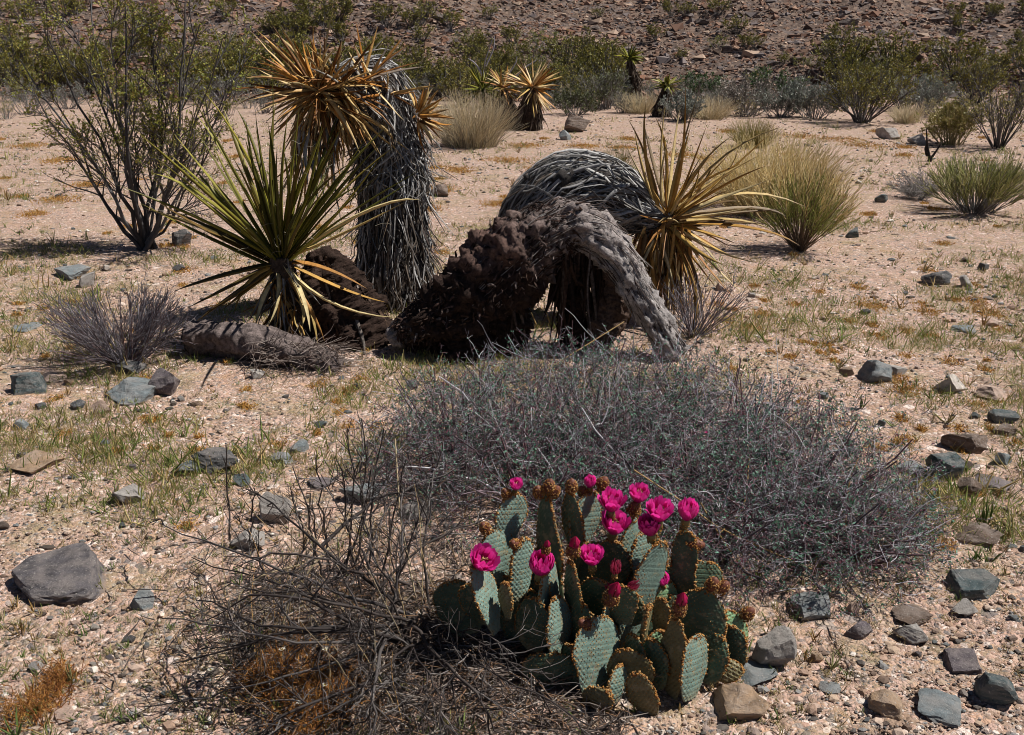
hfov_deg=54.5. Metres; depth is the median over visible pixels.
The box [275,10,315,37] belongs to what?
hillside bush
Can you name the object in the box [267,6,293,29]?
hillside bush
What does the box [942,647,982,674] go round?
rock
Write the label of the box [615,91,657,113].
dry grass clump
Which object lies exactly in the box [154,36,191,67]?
hillside bush
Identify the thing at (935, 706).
rock
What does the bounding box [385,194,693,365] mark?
arched log
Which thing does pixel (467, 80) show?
creosote bush
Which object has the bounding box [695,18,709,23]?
outcrop
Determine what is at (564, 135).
rock
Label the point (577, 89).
hillside bush
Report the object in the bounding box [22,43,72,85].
creosote bush
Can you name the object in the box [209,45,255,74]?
creosote bush
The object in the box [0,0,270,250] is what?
creosote bush
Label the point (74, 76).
creosote bush
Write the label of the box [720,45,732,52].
outcrop
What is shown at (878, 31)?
outcrop
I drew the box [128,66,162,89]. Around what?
hillside bush
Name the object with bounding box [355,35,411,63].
creosote bush
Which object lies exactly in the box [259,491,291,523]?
rock
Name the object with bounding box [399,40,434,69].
creosote bush
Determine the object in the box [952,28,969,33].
outcrop
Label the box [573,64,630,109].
desert bush
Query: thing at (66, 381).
stone
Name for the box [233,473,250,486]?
rock
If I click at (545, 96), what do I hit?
sage bush
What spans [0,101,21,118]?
straw bush
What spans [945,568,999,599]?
rock
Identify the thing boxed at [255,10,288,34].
hillside bush
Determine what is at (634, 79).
yucca
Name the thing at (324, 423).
rock
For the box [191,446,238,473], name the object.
rock
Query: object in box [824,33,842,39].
outcrop
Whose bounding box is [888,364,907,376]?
rock
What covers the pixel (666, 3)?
hillside bush
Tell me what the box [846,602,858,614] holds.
rock
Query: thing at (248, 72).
creosote bush
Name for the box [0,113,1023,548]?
annual grass
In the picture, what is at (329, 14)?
hillside bush
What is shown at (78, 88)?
sage bush
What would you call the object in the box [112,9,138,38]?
hillside bush
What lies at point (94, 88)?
hillside bush
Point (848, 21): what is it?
outcrop
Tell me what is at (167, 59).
creosote bush
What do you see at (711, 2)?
hillside bush
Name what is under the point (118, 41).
hillside bush
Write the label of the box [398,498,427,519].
rock
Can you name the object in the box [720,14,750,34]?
hillside bush
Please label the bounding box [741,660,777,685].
rock
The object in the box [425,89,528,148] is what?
dry grass clump
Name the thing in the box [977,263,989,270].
stone
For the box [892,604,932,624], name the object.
rock
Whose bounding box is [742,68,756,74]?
outcrop
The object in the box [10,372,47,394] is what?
rock
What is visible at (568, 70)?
hillside bush
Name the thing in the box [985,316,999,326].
rock
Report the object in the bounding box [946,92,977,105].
straw bush
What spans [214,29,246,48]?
hillside bush
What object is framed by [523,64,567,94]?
creosote bush
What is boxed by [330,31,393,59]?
creosote bush
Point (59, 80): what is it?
creosote bush
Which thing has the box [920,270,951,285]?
rock
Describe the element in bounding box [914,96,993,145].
yellow bush
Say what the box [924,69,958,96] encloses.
hillside bush
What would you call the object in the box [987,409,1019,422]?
rock
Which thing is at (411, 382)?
stone
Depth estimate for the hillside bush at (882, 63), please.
24.55 m
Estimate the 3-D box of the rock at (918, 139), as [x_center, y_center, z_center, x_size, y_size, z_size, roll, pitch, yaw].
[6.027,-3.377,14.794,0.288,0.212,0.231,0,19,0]
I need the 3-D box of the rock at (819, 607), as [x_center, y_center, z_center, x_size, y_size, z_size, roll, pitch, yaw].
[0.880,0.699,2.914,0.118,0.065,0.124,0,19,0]
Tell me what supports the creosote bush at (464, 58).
on the hillside
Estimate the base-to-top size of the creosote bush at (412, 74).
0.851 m
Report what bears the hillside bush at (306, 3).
on the hillside
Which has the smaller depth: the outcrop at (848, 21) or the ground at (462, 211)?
the ground at (462, 211)
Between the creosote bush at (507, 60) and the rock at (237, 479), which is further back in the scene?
the creosote bush at (507, 60)
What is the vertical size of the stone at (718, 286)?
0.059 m
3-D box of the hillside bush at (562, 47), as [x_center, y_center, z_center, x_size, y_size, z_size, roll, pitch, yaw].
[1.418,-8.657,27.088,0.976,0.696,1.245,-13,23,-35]
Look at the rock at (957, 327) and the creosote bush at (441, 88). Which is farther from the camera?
the creosote bush at (441, 88)
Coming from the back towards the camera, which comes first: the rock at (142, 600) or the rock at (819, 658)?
the rock at (142, 600)
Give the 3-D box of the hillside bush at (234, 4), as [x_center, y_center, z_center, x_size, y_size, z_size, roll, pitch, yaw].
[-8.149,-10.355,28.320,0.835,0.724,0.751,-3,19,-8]
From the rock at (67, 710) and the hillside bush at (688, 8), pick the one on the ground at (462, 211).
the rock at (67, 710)
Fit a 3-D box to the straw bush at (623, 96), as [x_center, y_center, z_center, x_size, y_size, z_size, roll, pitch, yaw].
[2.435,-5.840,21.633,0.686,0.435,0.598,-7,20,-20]
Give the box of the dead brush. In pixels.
[118,411,594,734]
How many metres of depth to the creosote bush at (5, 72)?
24.41 m
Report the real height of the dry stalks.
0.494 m
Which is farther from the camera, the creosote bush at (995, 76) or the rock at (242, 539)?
the creosote bush at (995, 76)
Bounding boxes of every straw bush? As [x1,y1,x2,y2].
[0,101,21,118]
[91,93,118,109]
[186,92,209,104]
[214,99,237,115]
[236,95,255,108]
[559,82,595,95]
[611,91,632,108]
[658,105,696,120]
[726,94,761,116]
[792,91,820,116]
[921,98,963,113]
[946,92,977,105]
[998,93,1023,112]
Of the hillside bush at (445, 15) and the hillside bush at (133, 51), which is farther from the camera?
the hillside bush at (445, 15)
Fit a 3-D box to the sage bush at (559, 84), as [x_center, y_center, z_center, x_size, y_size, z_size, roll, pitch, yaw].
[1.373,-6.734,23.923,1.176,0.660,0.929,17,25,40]
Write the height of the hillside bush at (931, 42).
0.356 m
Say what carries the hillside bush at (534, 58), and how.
on the hillside
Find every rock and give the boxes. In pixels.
[9,449,63,473]
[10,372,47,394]
[11,542,106,605]
[12,322,41,331]
[13,418,28,430]
[28,661,43,671]
[35,402,46,408]
[42,370,66,382]
[52,705,77,723]
[54,264,90,280]
[70,399,85,409]
[79,271,94,287]
[90,399,111,414]
[106,377,156,405]
[112,483,145,503]
[115,360,146,374]
[130,588,154,611]
[148,367,179,395]
[172,229,191,246]
[177,460,203,472]
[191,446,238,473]
[231,528,264,548]
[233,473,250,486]
[250,369,263,378]
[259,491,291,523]
[270,452,292,464]
[288,439,308,453]
[309,477,333,488]
[314,421,326,427]
[339,483,382,502]
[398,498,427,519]
[430,184,447,196]
[559,130,570,139]
[564,115,590,131]
[713,683,769,720]
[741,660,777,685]
[751,625,796,666]
[790,591,830,620]
[810,652,823,661]
[819,681,840,693]
[844,620,871,638]
[845,227,858,237]
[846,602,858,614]
[857,359,892,382]
[868,689,902,720]
[874,194,887,202]
[875,127,899,138]
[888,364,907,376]
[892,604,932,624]
[892,623,927,643]
[898,461,923,475]
[907,133,925,144]
[918,688,961,726]
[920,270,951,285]
[925,452,964,480]
[933,374,967,391]
[940,433,987,453]
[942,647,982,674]
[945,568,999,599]
[951,325,975,333]
[952,598,977,615]
[954,522,1002,546]
[957,477,981,496]
[960,275,973,286]
[973,672,1017,704]
[975,473,1013,491]
[976,385,1006,400]
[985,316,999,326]
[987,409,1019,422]
[991,423,1017,436]
[995,452,1011,464]
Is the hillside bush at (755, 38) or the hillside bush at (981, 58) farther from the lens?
the hillside bush at (755, 38)
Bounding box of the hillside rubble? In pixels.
[0,0,1023,101]
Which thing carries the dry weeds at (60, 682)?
on the ground at (462, 211)
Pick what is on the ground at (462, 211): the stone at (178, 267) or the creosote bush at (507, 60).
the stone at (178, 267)
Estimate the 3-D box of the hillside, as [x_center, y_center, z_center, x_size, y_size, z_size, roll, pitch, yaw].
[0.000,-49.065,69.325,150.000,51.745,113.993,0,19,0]
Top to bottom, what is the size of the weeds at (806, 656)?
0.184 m
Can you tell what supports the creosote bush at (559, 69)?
on the hillside
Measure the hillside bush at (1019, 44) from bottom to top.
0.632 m
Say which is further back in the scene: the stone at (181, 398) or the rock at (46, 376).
the rock at (46, 376)
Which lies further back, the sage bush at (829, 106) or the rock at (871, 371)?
the sage bush at (829, 106)
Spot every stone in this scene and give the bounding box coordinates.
[0,521,9,528]
[64,379,75,384]
[91,624,99,630]
[103,265,109,270]
[105,654,113,659]
[122,635,135,642]
[127,464,136,469]
[172,264,184,270]
[177,395,184,401]
[406,380,417,387]
[715,283,724,290]
[820,391,828,398]
[839,367,853,375]
[877,420,885,425]
[915,651,921,656]
[964,461,972,469]
[970,412,980,418]
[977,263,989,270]
[1008,614,1019,621]
[1009,635,1017,640]
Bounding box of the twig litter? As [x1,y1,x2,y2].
[91,491,668,734]
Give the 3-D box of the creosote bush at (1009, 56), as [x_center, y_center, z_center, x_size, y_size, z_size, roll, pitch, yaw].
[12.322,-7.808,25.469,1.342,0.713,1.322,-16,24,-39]
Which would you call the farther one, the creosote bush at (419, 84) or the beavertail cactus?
the creosote bush at (419, 84)
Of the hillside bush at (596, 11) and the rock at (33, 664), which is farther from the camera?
the hillside bush at (596, 11)
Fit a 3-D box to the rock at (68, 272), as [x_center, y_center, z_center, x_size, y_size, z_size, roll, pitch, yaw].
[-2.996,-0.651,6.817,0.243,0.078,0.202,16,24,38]
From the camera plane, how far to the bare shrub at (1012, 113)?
14.19 m
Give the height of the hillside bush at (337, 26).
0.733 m
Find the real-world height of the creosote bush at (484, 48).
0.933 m
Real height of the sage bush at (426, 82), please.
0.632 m
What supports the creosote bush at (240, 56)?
on the hillside
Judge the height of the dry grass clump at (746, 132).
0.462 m
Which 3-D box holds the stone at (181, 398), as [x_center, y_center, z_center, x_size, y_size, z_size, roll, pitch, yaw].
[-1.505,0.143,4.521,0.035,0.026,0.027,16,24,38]
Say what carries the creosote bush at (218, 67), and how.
on the hillside
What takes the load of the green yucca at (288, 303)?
on the ground at (462, 211)
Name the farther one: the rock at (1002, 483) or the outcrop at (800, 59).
the outcrop at (800, 59)
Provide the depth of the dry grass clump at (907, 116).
17.96 m
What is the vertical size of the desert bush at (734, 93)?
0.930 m
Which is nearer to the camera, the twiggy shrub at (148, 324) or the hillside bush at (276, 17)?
the twiggy shrub at (148, 324)
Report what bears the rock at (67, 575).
on the ground at (462, 211)
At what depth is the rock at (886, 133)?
15.49 m
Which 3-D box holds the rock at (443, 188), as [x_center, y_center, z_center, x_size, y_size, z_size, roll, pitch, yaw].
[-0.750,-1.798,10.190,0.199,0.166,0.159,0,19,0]
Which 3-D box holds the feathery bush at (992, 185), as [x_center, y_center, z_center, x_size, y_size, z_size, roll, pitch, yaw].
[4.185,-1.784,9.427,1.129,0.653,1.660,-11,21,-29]
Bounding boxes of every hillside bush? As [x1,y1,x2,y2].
[0,3,7,14]
[0,20,22,41]
[0,67,40,101]
[5,0,40,19]
[37,28,75,52]
[53,0,82,16]
[68,0,92,13]
[87,81,110,93]
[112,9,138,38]
[112,35,136,51]
[116,27,156,58]
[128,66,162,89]
[136,11,161,31]
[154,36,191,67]
[210,0,239,16]
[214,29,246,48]
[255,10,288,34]
[262,15,286,31]
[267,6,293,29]
[271,19,308,45]
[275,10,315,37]
[279,21,310,37]
[281,10,308,30]
[288,14,321,36]
[290,0,319,13]
[293,0,329,24]
[306,4,335,28]
[316,0,352,19]
[318,0,356,21]
[324,15,352,42]
[367,0,403,27]
[375,32,398,47]
[398,4,425,27]
[401,63,430,83]
[402,3,436,25]
[404,22,435,41]
[414,0,438,14]
[435,5,462,28]
[450,29,489,52]
[454,27,484,49]
[464,29,493,53]
[476,3,499,19]
[498,22,522,45]
[501,31,529,55]
[512,45,555,72]
[521,25,559,52]
[533,60,569,74]
[545,38,583,59]
[569,83,614,105]
[590,7,604,16]
[644,22,668,40]
[660,0,685,16]
[672,48,689,58]
[678,1,697,16]
[707,0,732,15]
[707,32,729,48]
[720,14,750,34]
[736,32,755,48]
[742,67,773,82]
[745,29,766,48]
[768,51,791,66]
[791,53,814,70]
[827,22,855,40]
[851,35,866,46]
[858,54,900,79]
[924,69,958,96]
[925,38,944,50]
[932,70,951,81]
[943,0,967,14]
[950,9,980,28]
[977,47,1007,68]
[983,0,1004,16]
[985,2,1004,16]
[1001,37,1023,59]
[1011,0,1023,15]
[1012,26,1023,40]
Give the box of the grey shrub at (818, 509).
[318,308,991,624]
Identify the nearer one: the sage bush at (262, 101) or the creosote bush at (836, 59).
the sage bush at (262, 101)
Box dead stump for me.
[300,245,393,352]
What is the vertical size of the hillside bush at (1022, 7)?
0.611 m
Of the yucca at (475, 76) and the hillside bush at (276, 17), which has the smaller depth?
the yucca at (475, 76)
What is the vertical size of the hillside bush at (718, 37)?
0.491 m
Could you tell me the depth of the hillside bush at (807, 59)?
25.80 m
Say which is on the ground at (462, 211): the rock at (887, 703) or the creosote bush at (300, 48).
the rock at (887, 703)
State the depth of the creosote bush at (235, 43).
25.57 m
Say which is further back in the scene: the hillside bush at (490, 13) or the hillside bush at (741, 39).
the hillside bush at (490, 13)
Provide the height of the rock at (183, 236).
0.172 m
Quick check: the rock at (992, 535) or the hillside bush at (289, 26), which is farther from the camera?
the hillside bush at (289, 26)
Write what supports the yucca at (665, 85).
on the ground at (462, 211)
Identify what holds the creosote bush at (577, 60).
on the hillside
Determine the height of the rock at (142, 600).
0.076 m
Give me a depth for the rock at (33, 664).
2.63 m
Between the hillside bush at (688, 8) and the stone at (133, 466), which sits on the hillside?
the hillside bush at (688, 8)
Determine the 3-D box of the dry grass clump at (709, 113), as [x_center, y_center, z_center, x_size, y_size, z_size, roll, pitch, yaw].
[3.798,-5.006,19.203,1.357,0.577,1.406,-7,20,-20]
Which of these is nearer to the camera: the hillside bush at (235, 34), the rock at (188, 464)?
the rock at (188, 464)
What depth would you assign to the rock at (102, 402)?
4.37 m
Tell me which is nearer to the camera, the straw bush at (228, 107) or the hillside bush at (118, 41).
the straw bush at (228, 107)
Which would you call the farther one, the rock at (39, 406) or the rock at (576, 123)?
the rock at (576, 123)
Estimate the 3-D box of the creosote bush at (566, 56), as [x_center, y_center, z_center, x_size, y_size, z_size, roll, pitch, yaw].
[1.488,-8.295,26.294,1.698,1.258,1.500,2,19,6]
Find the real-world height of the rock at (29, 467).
0.040 m
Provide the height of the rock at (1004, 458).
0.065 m
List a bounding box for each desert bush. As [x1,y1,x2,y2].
[548,82,602,115]
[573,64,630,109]
[676,69,728,100]
[714,68,779,115]
[738,63,807,108]
[940,50,1017,105]
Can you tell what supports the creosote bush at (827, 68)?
on the hillside
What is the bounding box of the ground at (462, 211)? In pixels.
[0,97,1023,734]
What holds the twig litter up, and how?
on the ground at (462, 211)
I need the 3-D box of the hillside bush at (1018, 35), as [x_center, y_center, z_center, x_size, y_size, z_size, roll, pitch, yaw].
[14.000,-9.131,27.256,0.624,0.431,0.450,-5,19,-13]
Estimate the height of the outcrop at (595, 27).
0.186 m
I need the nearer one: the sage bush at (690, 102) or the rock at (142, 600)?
the rock at (142, 600)
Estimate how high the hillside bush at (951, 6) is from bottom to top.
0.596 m
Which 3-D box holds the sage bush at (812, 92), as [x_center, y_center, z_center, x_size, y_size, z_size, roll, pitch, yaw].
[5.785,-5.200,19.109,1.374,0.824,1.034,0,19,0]
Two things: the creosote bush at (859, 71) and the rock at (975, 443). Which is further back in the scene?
the creosote bush at (859, 71)
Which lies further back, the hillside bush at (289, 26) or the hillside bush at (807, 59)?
the hillside bush at (289, 26)
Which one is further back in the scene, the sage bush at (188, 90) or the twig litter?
the sage bush at (188, 90)
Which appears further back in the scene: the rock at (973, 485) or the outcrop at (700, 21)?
the outcrop at (700, 21)
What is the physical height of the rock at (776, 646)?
0.138 m
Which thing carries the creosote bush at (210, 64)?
on the hillside
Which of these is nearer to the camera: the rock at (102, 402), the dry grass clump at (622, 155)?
the rock at (102, 402)
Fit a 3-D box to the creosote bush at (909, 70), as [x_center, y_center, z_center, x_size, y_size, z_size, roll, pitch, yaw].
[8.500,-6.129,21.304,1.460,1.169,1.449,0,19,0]
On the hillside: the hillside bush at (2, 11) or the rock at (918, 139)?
the hillside bush at (2, 11)
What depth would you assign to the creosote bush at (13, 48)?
24.73 m
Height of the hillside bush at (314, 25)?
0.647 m
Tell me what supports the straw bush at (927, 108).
on the ground at (462, 211)
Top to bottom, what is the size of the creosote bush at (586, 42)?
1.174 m
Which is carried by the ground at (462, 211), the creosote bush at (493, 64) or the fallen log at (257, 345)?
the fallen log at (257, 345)
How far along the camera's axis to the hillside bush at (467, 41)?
26.81 m
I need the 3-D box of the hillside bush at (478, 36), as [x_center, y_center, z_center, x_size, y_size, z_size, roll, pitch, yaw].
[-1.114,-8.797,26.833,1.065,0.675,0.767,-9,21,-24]
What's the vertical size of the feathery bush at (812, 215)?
0.827 m
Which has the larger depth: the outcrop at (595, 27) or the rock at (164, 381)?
the outcrop at (595, 27)
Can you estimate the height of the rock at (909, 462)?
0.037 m
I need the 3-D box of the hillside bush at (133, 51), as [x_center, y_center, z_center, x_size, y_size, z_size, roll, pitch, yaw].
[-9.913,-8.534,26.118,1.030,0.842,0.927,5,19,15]
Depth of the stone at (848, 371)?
4.85 m
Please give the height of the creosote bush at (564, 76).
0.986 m
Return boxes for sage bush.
[0,77,58,114]
[47,81,90,108]
[173,77,216,101]
[192,65,258,104]
[242,79,278,113]
[406,72,453,96]
[540,87,570,108]
[547,73,586,97]
[592,67,634,104]
[609,90,642,112]
[641,74,689,102]
[657,86,706,120]
[702,89,728,110]
[703,82,736,101]
[746,78,816,117]
[771,66,825,92]
[775,75,843,118]
[820,91,843,112]
[894,72,961,115]
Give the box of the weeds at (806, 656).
[0,118,1023,734]
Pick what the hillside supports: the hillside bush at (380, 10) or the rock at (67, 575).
the hillside bush at (380, 10)
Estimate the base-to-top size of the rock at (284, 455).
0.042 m
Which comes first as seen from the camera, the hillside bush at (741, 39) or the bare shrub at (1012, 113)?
the bare shrub at (1012, 113)
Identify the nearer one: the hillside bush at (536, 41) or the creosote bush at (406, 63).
the creosote bush at (406, 63)
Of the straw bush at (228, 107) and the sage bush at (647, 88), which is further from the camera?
the sage bush at (647, 88)
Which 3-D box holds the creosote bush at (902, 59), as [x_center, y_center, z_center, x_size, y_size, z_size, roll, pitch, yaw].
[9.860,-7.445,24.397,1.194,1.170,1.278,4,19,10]
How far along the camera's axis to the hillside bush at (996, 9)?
28.64 m
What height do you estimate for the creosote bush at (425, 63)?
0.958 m
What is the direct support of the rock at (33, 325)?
on the ground at (462, 211)
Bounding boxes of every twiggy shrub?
[27,265,198,369]
[659,264,754,338]
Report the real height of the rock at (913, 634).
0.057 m
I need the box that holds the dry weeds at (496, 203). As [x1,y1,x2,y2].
[0,127,1023,725]
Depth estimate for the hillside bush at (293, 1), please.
28.74 m
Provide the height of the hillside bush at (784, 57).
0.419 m
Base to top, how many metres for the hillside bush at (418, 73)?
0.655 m
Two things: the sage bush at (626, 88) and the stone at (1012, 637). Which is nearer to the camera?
the stone at (1012, 637)
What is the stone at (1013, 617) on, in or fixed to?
on the ground at (462, 211)
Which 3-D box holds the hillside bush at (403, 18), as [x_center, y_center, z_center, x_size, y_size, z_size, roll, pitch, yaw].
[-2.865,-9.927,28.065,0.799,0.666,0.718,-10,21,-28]
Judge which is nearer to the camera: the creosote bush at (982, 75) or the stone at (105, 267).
the stone at (105, 267)
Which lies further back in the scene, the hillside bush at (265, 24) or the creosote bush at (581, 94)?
the hillside bush at (265, 24)
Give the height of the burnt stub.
0.429 m
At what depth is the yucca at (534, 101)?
16.84 m
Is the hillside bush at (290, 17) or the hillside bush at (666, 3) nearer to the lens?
the hillside bush at (290, 17)
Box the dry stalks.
[464,321,858,579]
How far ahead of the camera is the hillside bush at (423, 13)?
28.13 m
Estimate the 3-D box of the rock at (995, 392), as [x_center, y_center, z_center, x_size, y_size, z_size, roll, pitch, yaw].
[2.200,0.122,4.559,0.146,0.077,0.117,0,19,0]
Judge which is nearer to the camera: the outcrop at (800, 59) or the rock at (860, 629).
the rock at (860, 629)
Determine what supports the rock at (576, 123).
on the ground at (462, 211)
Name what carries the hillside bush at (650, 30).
on the hillside
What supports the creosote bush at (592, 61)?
on the hillside
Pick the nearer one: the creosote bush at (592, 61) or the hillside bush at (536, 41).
the creosote bush at (592, 61)
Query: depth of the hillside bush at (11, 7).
27.77 m
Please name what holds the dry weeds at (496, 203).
on the ground at (462, 211)
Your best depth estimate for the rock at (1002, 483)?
3.70 m
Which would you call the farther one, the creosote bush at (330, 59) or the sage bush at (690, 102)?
the creosote bush at (330, 59)
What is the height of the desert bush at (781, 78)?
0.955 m
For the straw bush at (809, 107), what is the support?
on the ground at (462, 211)
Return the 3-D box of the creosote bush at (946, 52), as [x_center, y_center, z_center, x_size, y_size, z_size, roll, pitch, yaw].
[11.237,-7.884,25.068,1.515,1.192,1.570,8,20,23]
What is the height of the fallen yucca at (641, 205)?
1.601 m
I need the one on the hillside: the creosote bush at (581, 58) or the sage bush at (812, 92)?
the creosote bush at (581, 58)
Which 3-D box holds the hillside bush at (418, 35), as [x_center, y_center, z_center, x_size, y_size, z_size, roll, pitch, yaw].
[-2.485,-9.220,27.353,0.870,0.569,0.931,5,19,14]
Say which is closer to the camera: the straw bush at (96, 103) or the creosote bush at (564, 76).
the straw bush at (96, 103)
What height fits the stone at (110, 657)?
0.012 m
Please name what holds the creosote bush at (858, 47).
on the hillside
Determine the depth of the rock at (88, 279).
6.56 m
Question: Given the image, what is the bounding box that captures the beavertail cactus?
[432,474,755,715]
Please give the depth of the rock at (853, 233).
8.08 m
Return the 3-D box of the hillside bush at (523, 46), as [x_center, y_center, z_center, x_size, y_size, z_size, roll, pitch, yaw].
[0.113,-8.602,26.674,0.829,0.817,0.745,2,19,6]
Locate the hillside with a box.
[0,0,1023,101]
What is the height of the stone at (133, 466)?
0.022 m
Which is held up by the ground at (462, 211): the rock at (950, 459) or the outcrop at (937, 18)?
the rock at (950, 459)
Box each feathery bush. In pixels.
[743,140,869,251]
[883,146,1023,214]
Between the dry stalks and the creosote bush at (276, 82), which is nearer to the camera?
the dry stalks
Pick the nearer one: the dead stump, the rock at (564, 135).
the dead stump
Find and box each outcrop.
[431,13,444,20]
[590,25,599,29]
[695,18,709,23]
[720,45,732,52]
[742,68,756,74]
[790,57,805,64]
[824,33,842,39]
[839,19,858,25]
[872,53,892,61]
[875,30,889,36]
[930,16,944,21]
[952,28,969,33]
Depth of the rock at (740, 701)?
2.45 m
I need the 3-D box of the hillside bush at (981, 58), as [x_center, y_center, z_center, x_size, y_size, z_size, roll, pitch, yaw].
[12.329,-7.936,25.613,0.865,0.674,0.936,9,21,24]
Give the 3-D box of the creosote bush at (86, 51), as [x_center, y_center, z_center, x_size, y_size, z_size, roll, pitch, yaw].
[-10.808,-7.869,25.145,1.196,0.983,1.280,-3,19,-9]
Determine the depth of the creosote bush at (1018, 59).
25.22 m
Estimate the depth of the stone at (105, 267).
6.95 m
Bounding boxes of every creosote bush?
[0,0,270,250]
[0,19,46,75]
[0,53,28,83]
[2,43,61,93]
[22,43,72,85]
[35,65,72,88]
[52,43,107,93]
[52,47,111,82]
[59,37,109,72]
[149,41,190,80]
[173,52,248,92]
[179,44,233,91]
[202,33,253,61]
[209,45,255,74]
[221,62,271,86]
[225,47,257,65]
[228,56,297,96]
[238,31,302,83]
[260,31,321,74]
[310,49,347,67]
[325,41,376,65]
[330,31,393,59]
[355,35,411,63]
[382,53,410,76]
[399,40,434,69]
[400,48,443,85]
[402,67,423,86]
[408,78,422,96]
[415,56,458,86]
[422,51,468,93]
[429,76,462,97]
[432,61,486,106]
[450,42,500,70]
[458,53,518,91]
[465,39,512,71]
[484,61,516,83]
[487,46,518,68]
[491,69,531,96]
[500,51,522,67]
[511,64,529,85]
[514,52,544,73]
[520,58,572,95]
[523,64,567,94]
[536,29,596,75]
[548,70,559,93]
[553,59,595,89]
[566,85,594,105]
[569,50,606,75]
[570,26,621,64]
[576,39,637,78]
[578,45,622,74]
[585,37,634,66]
[808,54,919,122]
[811,24,875,70]
[811,41,876,77]
[823,50,874,90]
[833,58,870,83]
[851,62,896,101]
[862,22,931,75]
[876,53,949,108]
[894,40,940,86]
[927,30,990,78]
[955,63,1003,89]
[972,48,1022,73]
[984,69,1003,88]
[1007,41,1023,75]
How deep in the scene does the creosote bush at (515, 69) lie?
25.09 m
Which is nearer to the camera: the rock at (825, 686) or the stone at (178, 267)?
the rock at (825, 686)
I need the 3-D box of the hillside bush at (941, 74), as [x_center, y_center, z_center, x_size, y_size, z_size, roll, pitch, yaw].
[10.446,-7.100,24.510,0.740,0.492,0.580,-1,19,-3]
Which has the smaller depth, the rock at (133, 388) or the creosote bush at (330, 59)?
the rock at (133, 388)
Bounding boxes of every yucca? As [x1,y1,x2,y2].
[118,78,422,340]
[232,15,459,313]
[456,59,507,128]
[481,66,522,128]
[497,86,805,329]
[498,58,561,130]
[614,43,645,104]
[650,74,685,117]
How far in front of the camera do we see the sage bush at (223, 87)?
22.79 m
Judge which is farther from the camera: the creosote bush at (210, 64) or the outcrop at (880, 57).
the outcrop at (880, 57)
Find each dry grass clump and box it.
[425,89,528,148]
[601,143,639,164]
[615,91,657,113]
[673,94,744,120]
[673,125,866,218]
[721,116,785,147]
[883,100,928,123]
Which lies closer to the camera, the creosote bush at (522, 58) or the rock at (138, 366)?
the rock at (138, 366)
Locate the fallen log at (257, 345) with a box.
[181,317,377,384]
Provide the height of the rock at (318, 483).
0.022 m
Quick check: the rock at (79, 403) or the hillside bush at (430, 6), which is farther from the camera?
the hillside bush at (430, 6)
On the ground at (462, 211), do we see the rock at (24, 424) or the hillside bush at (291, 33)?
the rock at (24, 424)
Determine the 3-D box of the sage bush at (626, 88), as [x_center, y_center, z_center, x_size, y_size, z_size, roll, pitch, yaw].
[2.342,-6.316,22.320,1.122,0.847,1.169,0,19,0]
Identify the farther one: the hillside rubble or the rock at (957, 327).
the hillside rubble
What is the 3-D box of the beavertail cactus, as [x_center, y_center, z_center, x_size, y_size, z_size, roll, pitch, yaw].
[0.210,0.571,2.590,0.856,0.499,0.461,0,19,0]
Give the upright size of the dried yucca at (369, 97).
2.032 m
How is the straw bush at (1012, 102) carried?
on the ground at (462, 211)
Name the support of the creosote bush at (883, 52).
on the hillside
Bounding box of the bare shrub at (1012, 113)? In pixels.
[954,74,1023,148]
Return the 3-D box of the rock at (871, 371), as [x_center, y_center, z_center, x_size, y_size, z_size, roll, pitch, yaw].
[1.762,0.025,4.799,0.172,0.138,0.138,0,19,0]
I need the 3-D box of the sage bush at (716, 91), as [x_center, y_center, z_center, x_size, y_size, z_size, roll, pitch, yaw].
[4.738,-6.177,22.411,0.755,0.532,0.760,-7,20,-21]
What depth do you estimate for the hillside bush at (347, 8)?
28.23 m
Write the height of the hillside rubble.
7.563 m
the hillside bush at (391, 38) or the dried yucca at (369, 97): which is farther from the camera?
the hillside bush at (391, 38)
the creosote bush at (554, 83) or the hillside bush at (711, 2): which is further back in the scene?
the hillside bush at (711, 2)
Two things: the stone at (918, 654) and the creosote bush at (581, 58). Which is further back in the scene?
the creosote bush at (581, 58)
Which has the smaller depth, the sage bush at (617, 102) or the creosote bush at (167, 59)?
the sage bush at (617, 102)
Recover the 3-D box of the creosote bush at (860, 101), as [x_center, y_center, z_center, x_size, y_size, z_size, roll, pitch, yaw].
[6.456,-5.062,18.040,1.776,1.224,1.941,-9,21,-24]
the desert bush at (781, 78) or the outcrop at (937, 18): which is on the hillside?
the outcrop at (937, 18)
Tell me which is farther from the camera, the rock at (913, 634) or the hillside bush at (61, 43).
the hillside bush at (61, 43)
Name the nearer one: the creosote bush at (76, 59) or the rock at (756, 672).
the rock at (756, 672)
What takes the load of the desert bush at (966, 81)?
on the ground at (462, 211)
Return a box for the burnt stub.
[924,128,942,161]
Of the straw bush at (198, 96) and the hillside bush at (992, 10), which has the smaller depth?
the straw bush at (198, 96)
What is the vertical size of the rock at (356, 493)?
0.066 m
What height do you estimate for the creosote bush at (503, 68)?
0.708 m
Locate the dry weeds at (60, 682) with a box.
[0,623,386,734]
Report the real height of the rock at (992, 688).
0.102 m
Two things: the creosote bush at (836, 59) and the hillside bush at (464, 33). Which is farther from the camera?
the hillside bush at (464, 33)

